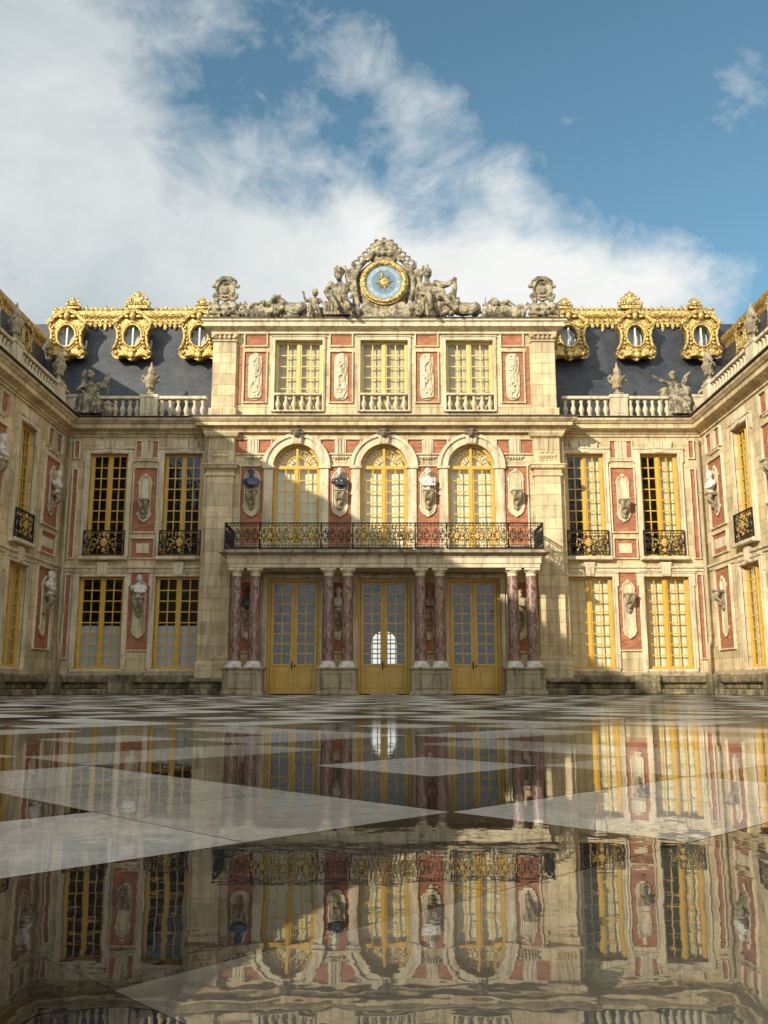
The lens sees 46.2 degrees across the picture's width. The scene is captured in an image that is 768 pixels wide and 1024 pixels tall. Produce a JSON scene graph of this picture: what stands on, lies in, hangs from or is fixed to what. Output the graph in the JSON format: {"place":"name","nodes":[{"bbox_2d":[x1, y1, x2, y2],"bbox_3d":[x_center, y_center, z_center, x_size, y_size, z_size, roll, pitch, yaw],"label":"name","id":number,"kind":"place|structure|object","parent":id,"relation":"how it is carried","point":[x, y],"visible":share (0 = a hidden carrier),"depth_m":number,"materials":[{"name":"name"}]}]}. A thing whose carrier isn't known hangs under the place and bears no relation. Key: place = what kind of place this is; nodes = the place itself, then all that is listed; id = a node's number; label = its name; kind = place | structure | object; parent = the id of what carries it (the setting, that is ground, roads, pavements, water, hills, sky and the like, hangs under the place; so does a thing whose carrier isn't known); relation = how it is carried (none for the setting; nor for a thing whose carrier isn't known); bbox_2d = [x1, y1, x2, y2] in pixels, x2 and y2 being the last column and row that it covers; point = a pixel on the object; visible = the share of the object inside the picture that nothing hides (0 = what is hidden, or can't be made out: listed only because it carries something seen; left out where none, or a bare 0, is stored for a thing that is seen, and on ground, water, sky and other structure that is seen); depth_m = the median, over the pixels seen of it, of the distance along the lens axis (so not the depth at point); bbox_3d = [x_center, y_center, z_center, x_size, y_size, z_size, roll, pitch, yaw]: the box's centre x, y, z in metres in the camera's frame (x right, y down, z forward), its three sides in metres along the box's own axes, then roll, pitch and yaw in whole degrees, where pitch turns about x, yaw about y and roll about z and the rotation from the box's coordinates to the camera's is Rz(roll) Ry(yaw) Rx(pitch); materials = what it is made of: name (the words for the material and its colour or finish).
{"place":"outdoors","nodes":[
{"label":"outdoors","id":0,"kind":"place"},
{"bbox_2d":[0,695,767,1023],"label":"paving","id":1,"kind":"structure","parent":0,"point":[608,943],"depth_m":1.58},
{"bbox_2d":[0,695,767,1023],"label":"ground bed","id":2,"kind":"object","parent":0,"point":[366,783],"visible":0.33,"depth_m":3.19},
{"bbox_2d":[269,694,498,694],"bbox_3d":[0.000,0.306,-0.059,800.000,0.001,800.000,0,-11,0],"label":"ground","id":3,"kind":"structure","parent":0,"point":[383,694],"depth_m":34.16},
{"bbox_2d":[0,289,79,695],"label":"palace wing","id":4,"kind":"structure","parent":3,"relation":"on","point":[38,414],"depth_m":30.46,"materials":[{"name":"beige stone"}]},
{"bbox_2d":[0,433,8,457],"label":"bust","id":5,"kind":"object","parent":4,"relation":"on","point":[3,447],"visible":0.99,"depth_m":27.64,"materials":[{"name":"white stone"}]},
{"bbox_2d":[2,562,22,666],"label":"window","id":6,"kind":"structure","parent":4,"relation":"in","point":[13,567],"depth_m":29.54,"materials":[{"name":"paint"}]},
{"bbox_2d":[7,302,23,342],"bbox_3d":[-11.890,-6.145,29.098,0.553,1.362,0.564,10,-15,-43],"label":"urn","id":7,"kind":"object","parent":4,"relation":"on","point":[15,322],"visible":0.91,"depth_m":28.94,"materials":[{"name":"stone"}]},
{"bbox_2d":[15,425,30,538],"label":"window","id":8,"kind":"structure","parent":4,"relation":"in","point":[24,428],"depth_m":30.41,"materials":[{"name":"paint"}]},
{"bbox_2d":[44,571,56,593],"bbox_3d":[-11.760,2.483,31.756,0.331,0.839,0.628,0,-11,0],"label":"bust","id":9,"kind":"object","parent":4,"relation":"on","point":[50,585],"visible":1,"depth_m":31.65,"materials":[{"name":"white stone"}]},
{"bbox_2d":[52,470,62,491],"bbox_3d":[-11.745,-1.100,32.449,0.361,0.838,0.628,0,-11,0],"label":"bust","id":10,"kind":"object","parent":4,"relation":"on","point":[57,483],"visible":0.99,"depth_m":32.33,"materials":[{"name":"white stone"}]},
{"bbox_2d":[52,347,66,383],"bbox_3d":[-11.890,-5.389,33.006,0.553,1.362,0.564,10,-15,-43],"label":"urn","id":11,"kind":"object","parent":4,"relation":"on","point":[59,366],"visible":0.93,"depth_m":32.85,"materials":[{"name":"stone"}]},
{"bbox_2d":[22,291,745,694],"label":"palace building","id":12,"kind":"structure","parent":3,"relation":"on","point":[566,493],"depth_m":33.24,"materials":[{"name":"stone"}]},
{"bbox_2d":[74,369,113,414],"bbox_3d":[-10.938,-4.529,34.100,1.414,2.022,1.153,0,-11,0],"label":"statue","id":13,"kind":"object","parent":12,"relation":"on","point":[88,401],"visible":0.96,"depth_m":33.93,"materials":[{"name":"stone"}]},
{"bbox_2d":[75,577,123,668],"bbox_3d":[-10.370,4.079,33.086,1.680,3.340,0.272,0,-11,0],"label":"window","id":14,"kind":"structure","parent":12,"relation":"in","point":[98,647],"depth_m":33.02,"materials":[{"name":"paint"}]},
{"bbox_2d":[86,455,127,555],"bbox_3d":[-10.350,-0.237,33.837,1.440,3.920,0.108,0,-11,0],"label":"window","id":15,"kind":"structure","parent":12,"relation":"in","point":[110,467],"depth_m":33.87,"materials":[{"name":"paint"}]},
{"bbox_2d":[130,574,146,596],"bbox_3d":[-8.950,2.692,32.832,0.628,0.838,0.361,0,-11,0],"label":"bust","id":16,"kind":"object","parent":12,"relation":"on","point":[138,588],"visible":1,"depth_m":32.75,"materials":[{"name":"white stone"}]},
{"bbox_2d":[141,363,160,393],"bbox_3d":[-8.929,-5.103,34.487,0.564,1.362,0.553,10,-15,-43],"label":"urn","id":17,"kind":"object","parent":12,"relation":"on","point":[150,380],"visible":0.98,"depth_m":34.35,"materials":[{"name":"stone"}]},
{"bbox_2d":[153,577,199,668],"bbox_3d":[-7.560,4.079,33.086,1.680,3.340,0.272,0,-11,0],"label":"window","id":18,"kind":"structure","parent":12,"relation":"in","point":[175,647],"depth_m":33.02,"materials":[{"name":"paint"}]},
{"bbox_2d":[162,455,202,555],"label":"window","id":19,"kind":"structure","parent":12,"relation":"in","point":[184,467],"depth_m":33.87,"materials":[{"name":"paint"}]},
{"bbox_2d":[207,276,242,316],"bbox_3d":[-5.988,-8.129,34.002,1.396,1.756,0.508,0,-11,0],"label":"cartouche","id":20,"kind":"object","parent":12,"relation":"on","point":[224,287],"visible":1,"depth_m":33.92,"materials":[{"name":"stone"}]},
{"bbox_2d":[242,587,249,609],"bbox_3d":[-4.830,3.079,31.942,0.628,0.839,0.361,0,-11,0],"label":"bust","id":21,"kind":"object","parent":12,"relation":"on","point":[245,601],"visible":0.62,"depth_m":31.85,"materials":[{"name":"stone"}]},
{"bbox_2d":[243,467,259,488],"bbox_3d":[-4.830,-1.211,32.772,0.628,0.839,0.361,0,-11,0],"label":"bust","id":22,"kind":"object","parent":12,"relation":"on","point":[251,481],"visible":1,"depth_m":32.68,"materials":[{"name":"blue stone"}]},
{"bbox_2d":[239,299,277,316],"bbox_3d":[-4.743,-7.637,33.970,1.503,0.890,0.538,0,-11,0],"label":"carved trophy","id":23,"kind":"object","parent":12,"relation":"on","point":[258,309],"visible":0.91,"depth_m":33.81,"materials":[{"name":"stone"}]},
{"bbox_2d":[266,294,310,316],"bbox_3d":[-3.540,-7.738,34.011,1.738,1.021,0.881,0,-11,0],"label":"carved beast","id":24,"kind":"object","parent":12,"relation":"on","point":[283,308],"visible":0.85,"depth_m":33.90,"materials":[{"name":"stone"}]},
{"bbox_2d":[266,579,320,694],"bbox_3d":[-3.210,4.421,32.061,1.900,4.100,0.206,0,-11,0],"label":"door","id":25,"kind":"structure","parent":12,"relation":"in","point":[292,678],"depth_m":32.00,"materials":[{"name":"paint"}]},
{"bbox_2d":[272,445,319,546],"bbox_3d":[-3.210,-0.523,33.185,1.728,3.934,0.278,0,-11,0],"label":"window","id":26,"kind":"structure","parent":12,"relation":"in","point":[296,489],"depth_m":33.26,"materials":[{"name":"paint"}]},
{"bbox_2d":[274,342,322,409],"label":"window","id":27,"kind":"structure","parent":12,"relation":"in","point":[298,365],"depth_m":34.15,"materials":[{"name":"paint"}]},
{"bbox_2d":[300,288,324,316],"bbox_3d":[-2.625,-7.862,34.055,1.263,1.311,0.887,0,-11,0],"label":"statue","id":28,"kind":"object","parent":12,"relation":"on","point":[313,309],"visible":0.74,"depth_m":33.94,"materials":[{"name":"stone"}]},
{"bbox_2d":[334,587,341,609],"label":"bust","id":29,"kind":"object","parent":12,"relation":"on","point":[338,600],"visible":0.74,"depth_m":31.85,"materials":[{"name":"white stone"}]},
{"bbox_2d":[320,265,355,316],"bbox_3d":[-1.723,-8.347,34.007,1.539,2.230,1.367,0,-11,0],"label":"statue","id":30,"kind":"object","parent":12,"relation":"on","point":[338,304],"visible":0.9,"depth_m":33.85,"materials":[{"name":"stone"}]},
{"bbox_2d":[331,468,347,488],"bbox_3d":[-1.610,-1.211,32.772,0.628,0.838,0.361,0,-11,0],"label":"bust","id":31,"kind":"object","parent":12,"relation":"on","point":[339,481],"visible":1,"depth_m":32.68,"materials":[{"name":"stone"}]},
{"bbox_2d":[349,307,362,316],"bbox_3d":[-1.062,-7.481,33.871,0.576,0.458,0.460,0,-11,0],"label":"carved trophy","id":32,"kind":"object","parent":12,"relation":"on","point":[357,312],"visible":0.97,"depth_m":33.70,"materials":[{"name":"stone"}]},
{"bbox_2d":[344,237,423,316],"bbox_3d":[0.001,-8.838,34.316,3.105,3.460,0.812,0,-11,0],"label":"clock","id":33,"kind":"object","parent":12,"relation":"on","point":[383,283],"visible":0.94,"depth_m":34.05,"materials":[{"name":"stone"}]},
{"bbox_2d":[360,342,407,409],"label":"window","id":34,"kind":"structure","parent":12,"relation":"in","point":[383,365],"depth_m":34.14,"materials":[{"name":"paint"}]},
{"bbox_2d":[360,445,407,548],"bbox_3d":[0.000,-0.523,33.185,1.728,3.934,0.278,0,-11,0],"label":"window","id":35,"kind":"structure","parent":12,"relation":"in","point":[383,471],"depth_m":33.26,"materials":[{"name":"paint"}]},
{"bbox_2d":[357,579,410,694],"bbox_3d":[0.000,4.421,32.061,1.900,4.100,0.206,0,-11,0],"label":"door","id":36,"kind":"structure","parent":12,"relation":"in","point":[382,678],"depth_m":31.98,"materials":[{"name":"paint"}]},
{"bbox_2d":[373,634,394,663],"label":"window","id":37,"kind":"structure","parent":12,"relation":"in","point":[377,639],"depth_m":46.15,"materials":[{"name":"metal"}]},
{"bbox_2d":[407,301,425,316],"bbox_3d":[1.211,-7.649,33.906,0.720,0.787,0.540,0,-11,0],"label":"carved trophy","id":38,"kind":"object","parent":12,"relation":"on","point":[413,310],"visible":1,"depth_m":33.70,"materials":[{"name":"stone"}]},
{"bbox_2d":[420,468,436,488],"bbox_3d":[1.609,-1.209,32.787,0.628,0.839,0.331,0,-11,0],"label":"bust","id":39,"kind":"object","parent":12,"relation":"on","point":[427,481],"visible":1,"depth_m":32.68,"materials":[{"name":"white stone"}]},
{"bbox_2d":[426,587,433,609],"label":"bust","id":40,"kind":"object","parent":12,"relation":"on","point":[429,601],"visible":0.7,"depth_m":31.84,"materials":[{"name":"stone"}]},
{"bbox_2d":[414,264,457,316],"bbox_3d":[1.868,-8.369,34.037,1.835,2.339,1.316,0,-11,0],"label":"statue","id":41,"kind":"object","parent":12,"relation":"on","point":[433,299],"visible":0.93,"depth_m":33.82,"materials":[{"name":"stone"}]},
{"bbox_2d":[442,292,485,316],"bbox_3d":[3.023,-7.827,33.986,1.727,1.031,0.806,0,-11,0],"label":"carved lion","id":42,"kind":"object","parent":12,"relation":"on","point":[473,309],"visible":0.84,"depth_m":33.91},
{"bbox_2d":[446,342,493,409],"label":"window","id":43,"kind":"structure","parent":12,"relation":"in","point":[469,365],"depth_m":34.15,"materials":[{"name":"paint"}]},
{"bbox_2d":[448,445,495,548],"bbox_3d":[3.210,-0.523,33.185,1.728,3.934,0.278,0,-11,0],"label":"window","id":44,"kind":"structure","parent":12,"relation":"in","point":[471,489],"depth_m":33.26,"materials":[{"name":"paint"}]},
{"bbox_2d":[448,579,501,694],"bbox_3d":[3.210,4.421,32.061,1.900,4.100,0.206,0,-11,0],"label":"door","id":45,"kind":"structure","parent":12,"relation":"in","point":[473,678],"depth_m":32.00,"materials":[{"name":"paint"}]},
{"bbox_2d":[481,297,525,316],"bbox_3d":[4.520,-7.702,33.996,1.679,0.915,0.534,0,-11,0],"label":"carved trophy","id":46,"kind":"object","parent":12,"relation":"on","point":[496,308],"visible":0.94,"depth_m":33.82,"materials":[{"name":"stone"}]},
{"bbox_2d":[518,587,525,609],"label":"bust","id":47,"kind":"object","parent":12,"relation":"on","point":[522,601],"visible":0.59,"depth_m":31.84,"materials":[{"name":"beige stone"}]},
{"bbox_2d":[525,276,560,316],"bbox_3d":[5.992,-8.129,34.002,1.396,1.756,0.508,0,-11,0],"label":"cartouche","id":48,"kind":"object","parent":12,"relation":"on","point":[543,287],"visible":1,"depth_m":33.92,"materials":[{"name":"stone"}]},
{"bbox_2d":[566,455,605,555],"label":"window","id":49,"kind":"structure","parent":12,"relation":"in","point":[591,478],"depth_m":33.96,"materials":[{"name":"paint"}]},
{"bbox_2d":[568,577,614,668],"bbox_3d":[7.560,4.079,33.086,1.680,3.340,0.272,0,-11,0],"label":"window","id":50,"kind":"structure","parent":12,"relation":"in","point":[590,598],"depth_m":33.12,"materials":[{"name":"paint"}]},
{"bbox_2d":[607,362,626,393],"bbox_3d":[8.931,-5.103,34.487,0.564,1.362,0.553,10,-15,-43],"label":"urn","id":51,"kind":"object","parent":12,"relation":"on","point":[616,380],"visible":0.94,"depth_m":34.35,"materials":[{"name":"stone"}]},
{"bbox_2d":[640,455,681,555],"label":"window","id":52,"kind":"structure","parent":12,"relation":"in","point":[667,504],"depth_m":33.96,"materials":[{"name":"paint"}]},
{"bbox_2d":[644,577,692,668],"bbox_3d":[10.370,4.079,33.086,1.680,3.340,0.272,0,-11,0],"label":"window","id":53,"kind":"structure","parent":12,"relation":"in","point":[666,598],"depth_m":33.11,"materials":[{"name":"paint"}]},
{"bbox_2d":[651,371,695,414],"bbox_3d":[10.998,-4.473,34.142,1.708,1.926,0.983,0,-11,0],"label":"statue","id":54,"kind":"object","parent":12,"relation":"on","point":[681,402],"visible":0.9,"depth_m":33.99,"materials":[{"name":"stone"}]},
{"bbox_2d":[688,289,767,695],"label":"palace wing","id":55,"kind":"structure","parent":3,"relation":"on","point":[729,414],"depth_m":30.46,"materials":[{"name":"beige stone"}]},
{"bbox_2d":[701,347,715,383],"bbox_3d":[11.890,-5.390,33.003,0.553,1.362,0.564,10,-15,-43],"label":"urn","id":56,"kind":"object","parent":55,"relation":"on","point":[708,366],"visible":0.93,"depth_m":32.84,"materials":[{"name":"stone"}]},
{"bbox_2d":[704,470,715,491],"bbox_3d":[11.745,-1.100,32.450,0.361,0.839,0.628,0,-11,0],"label":"bust","id":57,"kind":"object","parent":55,"relation":"on","point":[710,483],"visible":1,"depth_m":32.34,"materials":[{"name":"white stone"}]},
{"bbox_2d":[737,425,754,538],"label":"window","id":58,"kind":"structure","parent":55,"relation":"in","point":[743,428],"depth_m":30.39,"materials":[{"name":"paint"}]},
{"bbox_2d":[744,302,760,342],"bbox_3d":[11.890,-6.146,29.096,0.553,1.362,0.564,10,-15,-43],"label":"urn","id":59,"kind":"object","parent":55,"relation":"on","point":[752,323],"visible":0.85,"depth_m":28.94,"materials":[{"name":"stone"}]},
{"bbox_2d":[745,562,766,666],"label":"window","id":60,"kind":"structure","parent":55,"relation":"in","point":[758,603],"depth_m":29.52,"materials":[{"name":"paint"}]},
{"bbox_2d":[0,0,767,663],"label":"sky","id":61,"kind":"structure","parent":0,"point":[162,150],"materials":[{"name":"blue"}]}
]}

